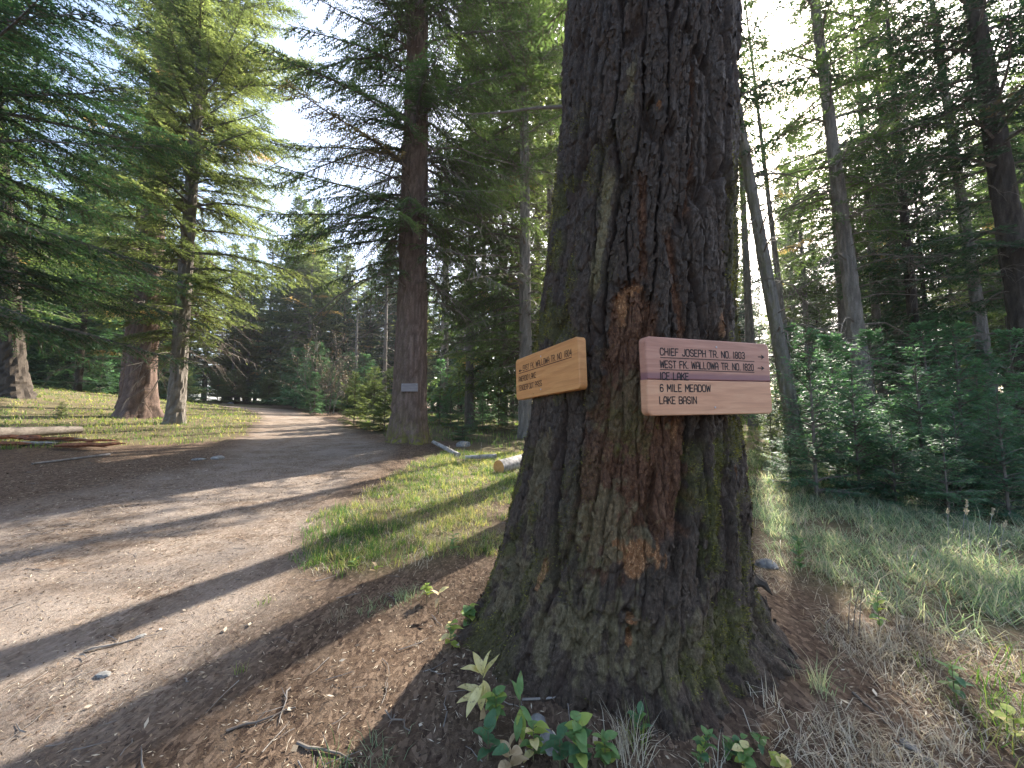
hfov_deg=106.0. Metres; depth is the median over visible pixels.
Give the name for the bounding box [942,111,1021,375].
conifer tree
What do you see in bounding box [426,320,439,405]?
conifer tree
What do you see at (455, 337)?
conifer tree
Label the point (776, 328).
fir tree
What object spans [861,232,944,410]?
conifer tree
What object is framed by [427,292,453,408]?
conifer tree
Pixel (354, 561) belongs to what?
leafy plant
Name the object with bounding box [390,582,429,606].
grass tuft
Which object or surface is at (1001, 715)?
leafy plant
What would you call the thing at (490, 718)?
leafy plant
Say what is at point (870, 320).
conifer tree
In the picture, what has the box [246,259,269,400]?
conifer tree
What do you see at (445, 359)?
conifer tree
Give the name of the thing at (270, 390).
young fir
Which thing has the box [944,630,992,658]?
twig
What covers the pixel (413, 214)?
fir tree
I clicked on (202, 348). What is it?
conifer tree
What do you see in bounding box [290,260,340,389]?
conifer tree
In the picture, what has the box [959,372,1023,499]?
young fir
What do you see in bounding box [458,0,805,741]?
conifer tree
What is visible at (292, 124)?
sky
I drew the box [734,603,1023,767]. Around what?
dry grass
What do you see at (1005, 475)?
young fir
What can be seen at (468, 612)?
leafy plant
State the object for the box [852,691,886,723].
twig
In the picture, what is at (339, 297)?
conifer tree
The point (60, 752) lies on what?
needle litter
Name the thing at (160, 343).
conifer tree
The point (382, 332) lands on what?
conifer tree
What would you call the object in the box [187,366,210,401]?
young fir
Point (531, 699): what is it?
twig
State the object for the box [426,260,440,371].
conifer tree
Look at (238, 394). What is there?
young fir
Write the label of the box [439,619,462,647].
leafy plant
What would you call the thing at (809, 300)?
conifer tree
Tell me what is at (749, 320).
fir tree
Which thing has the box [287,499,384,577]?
lush grass
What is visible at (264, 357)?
conifer tree
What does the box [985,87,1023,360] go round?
conifer tree
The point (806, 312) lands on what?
conifer tree
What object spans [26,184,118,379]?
conifer tree
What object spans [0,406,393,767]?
path
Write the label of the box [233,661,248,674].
grass tuft
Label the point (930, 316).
young fir
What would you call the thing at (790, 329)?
young fir
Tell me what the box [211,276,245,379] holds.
conifer tree
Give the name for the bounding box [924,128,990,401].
conifer tree
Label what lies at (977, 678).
corner grass
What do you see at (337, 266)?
conifer tree
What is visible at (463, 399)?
young fir
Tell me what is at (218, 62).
fir tree
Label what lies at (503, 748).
leafy plant
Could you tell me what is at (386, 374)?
conifer tree
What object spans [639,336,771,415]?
trail sign
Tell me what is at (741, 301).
conifer tree
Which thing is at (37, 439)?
split log
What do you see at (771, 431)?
young fir
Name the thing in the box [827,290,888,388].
conifer tree
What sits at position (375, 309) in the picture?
conifer tree
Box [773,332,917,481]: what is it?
young fir
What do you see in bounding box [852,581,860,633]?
dry stalk
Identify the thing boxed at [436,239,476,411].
conifer tree
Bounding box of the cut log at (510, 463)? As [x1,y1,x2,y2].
[493,454,521,472]
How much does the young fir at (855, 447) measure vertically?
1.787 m
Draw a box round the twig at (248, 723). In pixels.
[226,707,295,731]
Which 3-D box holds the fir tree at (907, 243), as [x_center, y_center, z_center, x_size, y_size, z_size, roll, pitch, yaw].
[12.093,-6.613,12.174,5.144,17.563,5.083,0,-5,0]
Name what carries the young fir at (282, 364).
on the ground at (792, 694)
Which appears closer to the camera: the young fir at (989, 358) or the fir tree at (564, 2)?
the fir tree at (564, 2)
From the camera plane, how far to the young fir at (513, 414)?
15.41 m
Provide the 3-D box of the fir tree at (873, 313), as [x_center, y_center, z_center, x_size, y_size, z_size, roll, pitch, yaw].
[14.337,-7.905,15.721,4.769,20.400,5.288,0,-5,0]
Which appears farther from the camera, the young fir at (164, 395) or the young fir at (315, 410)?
the young fir at (164, 395)
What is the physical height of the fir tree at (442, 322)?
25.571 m
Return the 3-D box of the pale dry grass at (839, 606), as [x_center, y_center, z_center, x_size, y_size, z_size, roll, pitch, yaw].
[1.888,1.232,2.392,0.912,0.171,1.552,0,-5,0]
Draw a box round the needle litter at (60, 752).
[0,448,1023,767]
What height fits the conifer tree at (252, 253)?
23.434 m
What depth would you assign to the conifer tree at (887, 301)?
22.38 m
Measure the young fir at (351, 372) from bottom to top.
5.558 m
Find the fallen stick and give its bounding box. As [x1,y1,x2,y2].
[31,453,110,464]
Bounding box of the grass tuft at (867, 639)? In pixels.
[838,615,901,658]
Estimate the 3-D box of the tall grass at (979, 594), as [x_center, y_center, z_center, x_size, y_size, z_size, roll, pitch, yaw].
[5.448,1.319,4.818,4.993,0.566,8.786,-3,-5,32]
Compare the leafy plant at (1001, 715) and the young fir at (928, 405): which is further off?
the young fir at (928, 405)
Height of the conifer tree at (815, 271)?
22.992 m
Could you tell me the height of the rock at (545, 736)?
0.058 m
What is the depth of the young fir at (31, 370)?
30.46 m
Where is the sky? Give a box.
[0,0,1023,406]
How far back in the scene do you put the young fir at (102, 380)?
28.14 m
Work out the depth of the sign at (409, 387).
9.53 m
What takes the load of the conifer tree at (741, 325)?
on the ground at (792, 694)
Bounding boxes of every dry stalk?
[848,593,850,635]
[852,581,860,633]
[858,579,863,637]
[960,500,968,567]
[964,508,972,559]
[984,507,994,570]
[997,520,1006,578]
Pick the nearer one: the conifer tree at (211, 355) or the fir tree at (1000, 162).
the fir tree at (1000, 162)
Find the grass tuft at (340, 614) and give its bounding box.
[318,601,364,629]
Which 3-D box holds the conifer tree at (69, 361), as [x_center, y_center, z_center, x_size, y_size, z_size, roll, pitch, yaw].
[-33.226,-10.175,29.573,8.600,22.696,8.753,1,-5,-10]
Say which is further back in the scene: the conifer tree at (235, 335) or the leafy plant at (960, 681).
the conifer tree at (235, 335)
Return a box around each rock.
[95,671,110,677]
[210,455,224,459]
[456,441,470,446]
[531,713,544,721]
[540,728,557,755]
[754,558,778,568]
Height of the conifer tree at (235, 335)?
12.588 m
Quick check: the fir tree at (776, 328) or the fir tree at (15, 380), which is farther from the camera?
the fir tree at (15, 380)
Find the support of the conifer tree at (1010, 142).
on the ground at (792, 694)
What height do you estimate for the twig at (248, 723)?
0.028 m
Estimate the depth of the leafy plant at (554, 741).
1.28 m
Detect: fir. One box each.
[26,347,60,386]
[33,352,98,392]
[50,347,95,389]
[52,401,72,418]
[82,336,119,392]
[83,350,122,393]
[90,350,158,394]
[157,342,209,400]
[158,361,211,402]
[159,365,168,397]
[165,362,211,398]
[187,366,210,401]
[202,372,231,401]
[213,369,254,402]
[243,370,276,404]
[248,371,292,404]
[252,374,287,404]
[253,357,290,403]
[263,347,313,407]
[265,313,367,413]
[275,341,351,408]
[277,364,307,403]
[278,359,304,405]
[291,357,352,410]
[294,373,342,410]
[298,372,333,414]
[303,359,341,407]
[316,366,340,409]
[320,351,368,410]
[334,360,349,403]
[335,353,390,407]
[335,371,376,425]
[343,375,365,409]
[349,366,390,427]
[350,379,381,409]
[362,382,391,430]
[363,362,386,408]
[427,358,460,423]
[438,356,478,420]
[439,387,463,426]
[445,418,475,439]
[454,356,496,421]
[462,354,499,421]
[466,379,498,429]
[475,357,514,426]
[496,379,518,429]
[745,398,803,465]
[748,322,830,444]
[752,382,811,446]
[762,425,818,489]
[765,325,869,503]
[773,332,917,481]
[783,333,901,453]
[800,367,905,503]
[803,352,884,449]
[822,351,887,433]
[825,327,940,470]
[846,413,963,512]
[871,343,1011,494]
[882,319,994,454]
[896,311,1011,437]
[901,321,1023,471]
[903,424,998,523]
[905,407,1022,509]
[928,359,974,429]
[939,399,1023,502]
[955,352,1021,434]
[957,327,1023,468]
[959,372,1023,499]
[962,390,1023,520]
[985,380,1023,470]
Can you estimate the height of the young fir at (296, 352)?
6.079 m
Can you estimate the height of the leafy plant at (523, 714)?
0.322 m
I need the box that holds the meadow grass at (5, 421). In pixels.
[0,385,262,449]
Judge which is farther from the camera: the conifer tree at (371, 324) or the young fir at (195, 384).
the conifer tree at (371, 324)
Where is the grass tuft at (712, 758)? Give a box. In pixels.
[675,731,728,767]
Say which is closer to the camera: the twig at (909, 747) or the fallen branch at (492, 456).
the twig at (909, 747)
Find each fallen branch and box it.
[432,440,460,456]
[465,454,496,458]
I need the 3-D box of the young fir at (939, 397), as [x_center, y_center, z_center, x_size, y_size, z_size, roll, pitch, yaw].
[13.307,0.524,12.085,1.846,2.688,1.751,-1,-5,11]
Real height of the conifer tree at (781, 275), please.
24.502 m
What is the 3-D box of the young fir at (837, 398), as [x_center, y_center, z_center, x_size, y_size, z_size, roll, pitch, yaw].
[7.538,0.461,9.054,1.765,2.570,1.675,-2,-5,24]
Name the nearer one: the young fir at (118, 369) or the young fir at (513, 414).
the young fir at (513, 414)
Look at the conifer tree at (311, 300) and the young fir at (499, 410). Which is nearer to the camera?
the young fir at (499, 410)
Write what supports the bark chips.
on the ground at (792, 694)
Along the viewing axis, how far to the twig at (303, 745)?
1.37 m
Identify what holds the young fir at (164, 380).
on the ground at (792, 694)
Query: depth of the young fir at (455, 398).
19.91 m
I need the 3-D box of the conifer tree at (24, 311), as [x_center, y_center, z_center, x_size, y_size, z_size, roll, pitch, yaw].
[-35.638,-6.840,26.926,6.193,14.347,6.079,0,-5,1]
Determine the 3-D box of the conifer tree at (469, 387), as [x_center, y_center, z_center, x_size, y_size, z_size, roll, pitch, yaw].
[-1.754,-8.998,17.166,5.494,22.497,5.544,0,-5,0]
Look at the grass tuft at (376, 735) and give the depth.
1.33 m
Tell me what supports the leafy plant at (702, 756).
on the ground at (792, 694)
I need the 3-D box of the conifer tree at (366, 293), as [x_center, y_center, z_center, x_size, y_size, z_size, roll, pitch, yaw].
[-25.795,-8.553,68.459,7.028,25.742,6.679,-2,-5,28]
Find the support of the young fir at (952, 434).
on the ground at (792, 694)
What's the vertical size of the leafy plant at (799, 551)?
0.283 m
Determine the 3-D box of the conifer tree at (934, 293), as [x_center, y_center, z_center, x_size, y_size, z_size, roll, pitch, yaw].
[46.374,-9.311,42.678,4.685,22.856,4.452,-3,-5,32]
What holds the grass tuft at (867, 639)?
on the ground at (792, 694)
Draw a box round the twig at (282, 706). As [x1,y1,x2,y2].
[257,687,290,722]
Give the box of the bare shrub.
[311,331,356,413]
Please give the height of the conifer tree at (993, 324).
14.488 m
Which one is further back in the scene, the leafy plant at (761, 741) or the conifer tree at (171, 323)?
the conifer tree at (171, 323)
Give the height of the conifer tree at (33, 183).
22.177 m
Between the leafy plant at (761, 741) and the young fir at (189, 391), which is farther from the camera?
the young fir at (189, 391)
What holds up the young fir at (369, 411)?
on the ground at (792, 694)
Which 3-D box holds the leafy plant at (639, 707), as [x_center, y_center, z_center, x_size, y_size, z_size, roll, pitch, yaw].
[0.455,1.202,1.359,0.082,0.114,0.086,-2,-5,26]
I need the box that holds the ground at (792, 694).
[0,386,1023,767]
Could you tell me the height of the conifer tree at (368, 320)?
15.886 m
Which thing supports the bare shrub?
on the ground at (792, 694)
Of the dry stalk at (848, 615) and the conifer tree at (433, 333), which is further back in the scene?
the conifer tree at (433, 333)
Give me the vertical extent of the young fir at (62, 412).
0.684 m
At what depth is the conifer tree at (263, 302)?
49.53 m
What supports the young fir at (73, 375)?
on the ground at (792, 694)
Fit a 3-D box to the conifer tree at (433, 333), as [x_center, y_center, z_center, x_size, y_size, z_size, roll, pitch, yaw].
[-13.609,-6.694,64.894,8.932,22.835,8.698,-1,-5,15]
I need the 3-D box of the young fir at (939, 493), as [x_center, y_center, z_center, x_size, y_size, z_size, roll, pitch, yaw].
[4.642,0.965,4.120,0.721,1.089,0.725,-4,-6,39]
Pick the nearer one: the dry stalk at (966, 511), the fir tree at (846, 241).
the dry stalk at (966, 511)
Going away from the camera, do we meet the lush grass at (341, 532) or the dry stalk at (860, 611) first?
the dry stalk at (860, 611)
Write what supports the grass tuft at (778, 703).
on the ground at (792, 694)
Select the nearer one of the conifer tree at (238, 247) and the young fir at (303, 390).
the young fir at (303, 390)
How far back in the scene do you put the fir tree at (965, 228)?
13.27 m
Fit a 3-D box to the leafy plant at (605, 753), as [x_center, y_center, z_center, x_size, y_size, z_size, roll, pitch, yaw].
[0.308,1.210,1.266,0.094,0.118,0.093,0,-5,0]
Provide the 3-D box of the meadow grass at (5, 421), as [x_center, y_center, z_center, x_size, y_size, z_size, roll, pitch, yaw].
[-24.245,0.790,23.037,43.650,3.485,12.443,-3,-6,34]
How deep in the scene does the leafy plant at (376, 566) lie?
2.69 m
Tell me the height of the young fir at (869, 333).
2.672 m
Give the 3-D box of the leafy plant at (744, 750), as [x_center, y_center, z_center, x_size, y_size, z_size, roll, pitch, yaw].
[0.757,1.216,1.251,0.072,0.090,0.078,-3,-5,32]
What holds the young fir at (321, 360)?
on the ground at (792, 694)
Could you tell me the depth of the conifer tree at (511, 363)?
28.92 m
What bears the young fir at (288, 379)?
on the ground at (792, 694)
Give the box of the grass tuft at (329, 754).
[311,725,358,767]
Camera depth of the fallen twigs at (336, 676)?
1.71 m
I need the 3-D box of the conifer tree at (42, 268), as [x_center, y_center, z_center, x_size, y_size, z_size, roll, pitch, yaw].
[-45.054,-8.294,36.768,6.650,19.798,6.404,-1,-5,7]
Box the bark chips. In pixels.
[0,461,1023,767]
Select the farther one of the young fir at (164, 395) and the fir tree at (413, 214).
the young fir at (164, 395)
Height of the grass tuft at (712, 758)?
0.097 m
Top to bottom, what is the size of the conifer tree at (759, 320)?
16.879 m
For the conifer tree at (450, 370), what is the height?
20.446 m
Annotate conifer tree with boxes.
[13,191,57,378]
[15,181,51,369]
[19,116,128,390]
[19,203,63,374]
[23,178,125,391]
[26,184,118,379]
[31,166,132,378]
[157,246,219,396]
[157,341,164,382]
[159,237,192,365]
[162,231,217,358]
[166,248,242,400]
[191,270,224,394]
[195,243,253,399]
[201,300,230,397]
[208,269,261,399]
[209,304,251,399]
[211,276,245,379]
[216,243,266,401]
[220,284,264,402]
[236,242,292,385]
[237,277,272,400]
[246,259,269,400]
[246,305,285,398]
[250,196,332,404]
[250,220,328,388]
[251,245,293,400]
[265,210,347,393]
[284,199,340,356]
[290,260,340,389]
[310,276,365,407]
[318,235,342,329]
[318,239,350,350]
[322,279,345,348]
[323,242,373,368]
[326,254,373,373]
[338,275,379,408]
[341,299,378,377]
[344,293,379,405]
[350,260,387,405]
[352,264,377,339]
[356,233,396,407]
[359,288,396,401]
[360,263,398,407]
[361,252,398,368]
[371,257,434,398]
[387,306,440,405]
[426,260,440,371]
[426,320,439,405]
[427,0,518,426]
[427,149,463,414]
[427,265,457,408]
[427,291,436,378]
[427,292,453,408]
[428,278,450,408]
[433,247,478,402]
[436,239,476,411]
[441,119,512,417]
[443,8,545,425]
[448,334,475,410]
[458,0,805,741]
[475,97,559,396]
[477,254,515,412]
[479,175,531,414]
[489,0,566,403]
[736,204,776,390]
[737,244,755,342]
[751,285,773,381]
[753,289,775,393]
[754,164,840,410]
[757,122,848,420]
[762,198,807,359]
[764,154,814,407]
[777,0,901,390]
[791,242,841,407]
[798,216,836,327]
[824,226,875,396]
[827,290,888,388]
[831,0,961,424]
[833,203,909,414]
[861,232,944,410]
[865,182,932,390]
[867,162,1009,428]
[921,213,958,346]
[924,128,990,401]
[927,178,976,399]
[927,190,986,401]
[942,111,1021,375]
[949,160,1012,410]
[953,132,1023,410]
[970,269,1007,399]
[979,0,1023,240]
[982,24,1023,294]
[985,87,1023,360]
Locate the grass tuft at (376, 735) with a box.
[333,718,415,767]
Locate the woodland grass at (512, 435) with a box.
[350,410,1021,477]
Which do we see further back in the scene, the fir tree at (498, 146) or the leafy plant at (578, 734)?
the fir tree at (498, 146)
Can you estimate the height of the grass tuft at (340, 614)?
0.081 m
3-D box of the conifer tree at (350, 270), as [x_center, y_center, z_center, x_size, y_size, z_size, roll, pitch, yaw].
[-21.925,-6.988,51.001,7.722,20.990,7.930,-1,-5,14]
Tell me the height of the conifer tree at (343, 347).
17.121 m
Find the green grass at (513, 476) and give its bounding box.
[293,449,522,575]
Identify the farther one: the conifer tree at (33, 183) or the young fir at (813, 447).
the conifer tree at (33, 183)
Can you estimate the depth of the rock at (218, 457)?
7.29 m
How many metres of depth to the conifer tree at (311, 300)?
46.60 m
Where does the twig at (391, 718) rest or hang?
on the ground at (792, 694)
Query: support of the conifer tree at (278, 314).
on the ground at (792, 694)
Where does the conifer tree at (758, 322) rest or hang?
on the ground at (792, 694)
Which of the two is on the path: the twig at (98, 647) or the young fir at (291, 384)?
the twig at (98, 647)
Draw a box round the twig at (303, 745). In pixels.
[296,734,352,767]
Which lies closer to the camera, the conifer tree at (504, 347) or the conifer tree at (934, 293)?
the conifer tree at (504, 347)
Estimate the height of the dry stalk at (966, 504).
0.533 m
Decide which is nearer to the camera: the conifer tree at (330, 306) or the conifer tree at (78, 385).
the conifer tree at (78, 385)
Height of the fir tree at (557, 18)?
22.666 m
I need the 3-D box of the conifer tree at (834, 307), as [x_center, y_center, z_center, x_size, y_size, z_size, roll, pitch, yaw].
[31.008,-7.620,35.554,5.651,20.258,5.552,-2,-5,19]
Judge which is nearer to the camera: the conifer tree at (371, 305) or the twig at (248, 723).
the twig at (248, 723)
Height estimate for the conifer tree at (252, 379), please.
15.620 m
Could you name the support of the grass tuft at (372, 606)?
on the ground at (792, 694)
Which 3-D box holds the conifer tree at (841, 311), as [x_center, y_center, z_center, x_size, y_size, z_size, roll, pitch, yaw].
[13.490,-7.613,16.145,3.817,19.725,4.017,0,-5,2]
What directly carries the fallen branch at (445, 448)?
on the ground at (792, 694)
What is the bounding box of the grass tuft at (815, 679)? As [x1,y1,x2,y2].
[774,644,857,710]
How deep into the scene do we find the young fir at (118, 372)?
30.24 m
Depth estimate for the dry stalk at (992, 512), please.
2.87 m
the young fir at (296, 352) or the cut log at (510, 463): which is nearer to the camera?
the cut log at (510, 463)
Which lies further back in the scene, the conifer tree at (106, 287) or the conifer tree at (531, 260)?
the conifer tree at (106, 287)
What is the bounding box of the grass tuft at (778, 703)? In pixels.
[746,667,806,726]
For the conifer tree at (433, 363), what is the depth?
53.31 m
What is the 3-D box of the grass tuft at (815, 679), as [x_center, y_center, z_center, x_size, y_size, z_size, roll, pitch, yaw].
[1.241,1.172,1.591,0.291,0.178,0.256,2,-5,-25]
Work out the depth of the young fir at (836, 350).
8.14 m
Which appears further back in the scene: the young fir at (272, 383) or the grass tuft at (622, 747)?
the young fir at (272, 383)
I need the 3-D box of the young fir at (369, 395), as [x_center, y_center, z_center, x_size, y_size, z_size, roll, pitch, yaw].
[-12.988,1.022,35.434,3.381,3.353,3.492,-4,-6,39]
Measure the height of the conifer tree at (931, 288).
10.325 m
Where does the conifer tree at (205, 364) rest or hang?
on the ground at (792, 694)
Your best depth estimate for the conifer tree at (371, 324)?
51.73 m
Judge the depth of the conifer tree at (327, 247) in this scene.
68.74 m
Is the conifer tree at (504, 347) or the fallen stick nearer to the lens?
the fallen stick
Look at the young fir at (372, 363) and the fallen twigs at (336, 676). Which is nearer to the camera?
the fallen twigs at (336, 676)
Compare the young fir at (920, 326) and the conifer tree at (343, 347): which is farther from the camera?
the conifer tree at (343, 347)
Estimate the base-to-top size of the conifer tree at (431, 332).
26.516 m
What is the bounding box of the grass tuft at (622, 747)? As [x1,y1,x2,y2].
[587,697,670,767]
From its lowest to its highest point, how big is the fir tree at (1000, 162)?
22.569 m
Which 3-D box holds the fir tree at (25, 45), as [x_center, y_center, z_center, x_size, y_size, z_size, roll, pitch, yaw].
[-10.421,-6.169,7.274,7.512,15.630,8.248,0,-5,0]
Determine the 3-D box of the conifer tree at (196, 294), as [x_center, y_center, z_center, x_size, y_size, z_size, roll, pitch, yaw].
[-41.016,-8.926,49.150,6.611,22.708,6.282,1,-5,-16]
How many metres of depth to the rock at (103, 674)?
1.76 m
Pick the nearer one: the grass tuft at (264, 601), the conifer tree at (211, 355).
the grass tuft at (264, 601)
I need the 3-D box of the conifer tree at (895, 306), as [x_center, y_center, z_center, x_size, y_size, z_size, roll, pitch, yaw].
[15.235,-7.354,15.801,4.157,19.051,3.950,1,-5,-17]
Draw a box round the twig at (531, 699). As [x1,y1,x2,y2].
[522,696,569,720]
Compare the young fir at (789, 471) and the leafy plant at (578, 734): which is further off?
the young fir at (789, 471)
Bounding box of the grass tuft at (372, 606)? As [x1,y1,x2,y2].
[355,592,398,615]
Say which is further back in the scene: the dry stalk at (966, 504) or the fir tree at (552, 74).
the fir tree at (552, 74)
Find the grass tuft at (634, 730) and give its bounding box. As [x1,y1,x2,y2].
[618,692,653,757]
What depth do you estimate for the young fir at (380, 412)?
13.48 m
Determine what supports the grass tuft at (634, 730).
on the ground at (792, 694)
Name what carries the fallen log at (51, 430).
on the ground at (792, 694)
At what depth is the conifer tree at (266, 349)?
47.94 m
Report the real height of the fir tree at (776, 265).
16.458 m
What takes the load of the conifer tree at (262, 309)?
on the ground at (792, 694)
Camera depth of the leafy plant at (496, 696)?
1.43 m
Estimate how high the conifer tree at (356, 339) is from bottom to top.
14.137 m
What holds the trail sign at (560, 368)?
attached to the conifer tree at (622, 572)
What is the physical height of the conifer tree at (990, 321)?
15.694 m
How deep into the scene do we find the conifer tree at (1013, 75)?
17.00 m
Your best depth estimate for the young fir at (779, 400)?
9.98 m
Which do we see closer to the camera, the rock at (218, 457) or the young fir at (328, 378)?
the rock at (218, 457)
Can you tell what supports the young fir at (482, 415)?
on the ground at (792, 694)
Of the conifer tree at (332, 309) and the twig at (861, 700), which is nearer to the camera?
the twig at (861, 700)
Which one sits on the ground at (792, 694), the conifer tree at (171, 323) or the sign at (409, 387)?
the conifer tree at (171, 323)
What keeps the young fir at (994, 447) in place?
on the ground at (792, 694)
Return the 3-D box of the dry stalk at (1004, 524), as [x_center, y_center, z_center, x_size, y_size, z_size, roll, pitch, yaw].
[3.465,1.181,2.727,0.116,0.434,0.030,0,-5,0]
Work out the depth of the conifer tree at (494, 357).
48.11 m
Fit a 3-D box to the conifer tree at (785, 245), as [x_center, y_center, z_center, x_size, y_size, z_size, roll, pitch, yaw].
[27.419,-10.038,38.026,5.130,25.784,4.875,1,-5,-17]
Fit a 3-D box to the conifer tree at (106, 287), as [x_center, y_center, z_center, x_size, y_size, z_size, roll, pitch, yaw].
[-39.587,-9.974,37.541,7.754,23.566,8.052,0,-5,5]
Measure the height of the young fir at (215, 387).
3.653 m
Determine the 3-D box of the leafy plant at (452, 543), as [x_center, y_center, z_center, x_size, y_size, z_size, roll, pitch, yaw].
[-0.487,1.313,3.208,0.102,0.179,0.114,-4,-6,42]
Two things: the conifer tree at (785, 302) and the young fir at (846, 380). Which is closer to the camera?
the young fir at (846, 380)
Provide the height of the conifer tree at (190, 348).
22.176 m
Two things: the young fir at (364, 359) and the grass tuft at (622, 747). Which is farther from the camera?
the young fir at (364, 359)
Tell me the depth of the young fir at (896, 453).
4.50 m
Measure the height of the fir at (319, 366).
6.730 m
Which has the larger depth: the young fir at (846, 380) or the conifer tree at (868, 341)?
the conifer tree at (868, 341)
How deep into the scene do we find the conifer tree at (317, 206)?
55.17 m
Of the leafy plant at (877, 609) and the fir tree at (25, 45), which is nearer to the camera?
the leafy plant at (877, 609)
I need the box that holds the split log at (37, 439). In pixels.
[0,434,125,447]
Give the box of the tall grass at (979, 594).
[747,449,1023,653]
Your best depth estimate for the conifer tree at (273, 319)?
51.72 m
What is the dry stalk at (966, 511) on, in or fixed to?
on the ground at (792, 694)
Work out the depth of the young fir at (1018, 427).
5.93 m
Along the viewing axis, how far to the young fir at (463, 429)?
11.47 m
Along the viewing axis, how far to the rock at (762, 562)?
2.79 m
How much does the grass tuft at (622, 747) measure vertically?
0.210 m
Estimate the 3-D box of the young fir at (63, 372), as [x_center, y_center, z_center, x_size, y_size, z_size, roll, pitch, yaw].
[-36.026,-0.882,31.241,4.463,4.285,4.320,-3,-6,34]
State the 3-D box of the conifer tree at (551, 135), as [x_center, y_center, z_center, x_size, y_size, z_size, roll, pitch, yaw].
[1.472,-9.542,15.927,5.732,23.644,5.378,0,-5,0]
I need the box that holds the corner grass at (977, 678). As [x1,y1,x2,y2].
[899,626,1023,767]
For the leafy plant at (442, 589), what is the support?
on the ground at (792, 694)
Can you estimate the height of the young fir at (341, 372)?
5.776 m
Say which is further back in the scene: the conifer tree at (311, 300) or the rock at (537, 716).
the conifer tree at (311, 300)
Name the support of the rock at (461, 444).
on the ground at (792, 694)
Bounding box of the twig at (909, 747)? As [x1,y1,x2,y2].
[899,737,937,766]
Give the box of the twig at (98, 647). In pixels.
[77,637,140,653]
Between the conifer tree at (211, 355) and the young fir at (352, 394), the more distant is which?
the conifer tree at (211, 355)
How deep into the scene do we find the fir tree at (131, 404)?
15.82 m
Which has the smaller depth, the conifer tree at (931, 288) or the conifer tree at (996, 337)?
the conifer tree at (931, 288)
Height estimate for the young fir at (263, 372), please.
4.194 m
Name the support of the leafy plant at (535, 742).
on the ground at (792, 694)
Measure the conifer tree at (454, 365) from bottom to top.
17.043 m
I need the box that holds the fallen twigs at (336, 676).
[0,460,1023,767]
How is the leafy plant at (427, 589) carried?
on the ground at (792, 694)
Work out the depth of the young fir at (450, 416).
15.42 m
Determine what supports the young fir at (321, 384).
on the ground at (792, 694)
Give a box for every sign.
[401,383,417,391]
[516,337,586,399]
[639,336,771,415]
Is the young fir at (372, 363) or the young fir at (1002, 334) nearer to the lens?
the young fir at (1002, 334)
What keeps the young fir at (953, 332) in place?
on the ground at (792, 694)
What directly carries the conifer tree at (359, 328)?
on the ground at (792, 694)
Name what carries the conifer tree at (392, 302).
on the ground at (792, 694)
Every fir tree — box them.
[0,0,109,398]
[0,0,219,376]
[8,0,271,418]
[46,0,343,423]
[49,6,205,408]
[224,0,556,444]
[389,0,566,438]
[429,134,462,412]
[518,0,566,51]
[529,2,566,160]
[530,0,566,8]
[736,45,822,425]
[737,0,845,383]
[737,0,874,447]
[738,0,1022,449]
[798,0,956,429]
[810,0,1023,417]
[815,0,1021,430]
[853,0,1023,431]
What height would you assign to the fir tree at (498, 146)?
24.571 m
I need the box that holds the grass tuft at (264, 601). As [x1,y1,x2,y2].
[252,594,275,606]
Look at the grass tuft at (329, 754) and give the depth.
1.32 m
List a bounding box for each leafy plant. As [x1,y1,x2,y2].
[348,556,360,570]
[368,562,382,572]
[420,583,433,601]
[432,586,447,612]
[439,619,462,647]
[449,531,459,550]
[457,650,498,719]
[460,603,477,626]
[473,708,499,760]
[481,685,506,728]
[492,740,528,767]
[508,671,531,745]
[519,720,548,762]
[539,721,570,767]
[564,711,594,767]
[592,729,620,767]
[627,701,653,741]
[691,725,717,767]
[722,733,747,760]
[732,740,756,767]
[750,731,769,754]
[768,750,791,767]
[788,535,806,571]
[866,590,889,633]
[934,659,973,699]
[988,703,1023,746]
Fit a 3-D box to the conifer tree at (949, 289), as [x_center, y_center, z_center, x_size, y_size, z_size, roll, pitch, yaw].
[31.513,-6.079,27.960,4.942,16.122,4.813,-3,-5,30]
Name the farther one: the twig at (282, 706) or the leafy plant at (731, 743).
the twig at (282, 706)
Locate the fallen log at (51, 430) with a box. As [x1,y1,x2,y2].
[0,426,83,435]
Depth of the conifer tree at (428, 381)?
36.52 m
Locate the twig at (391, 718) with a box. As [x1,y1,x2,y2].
[385,709,410,730]
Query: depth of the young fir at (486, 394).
20.91 m
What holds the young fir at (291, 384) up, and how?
on the ground at (792, 694)
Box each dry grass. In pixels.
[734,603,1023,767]
[752,544,945,670]

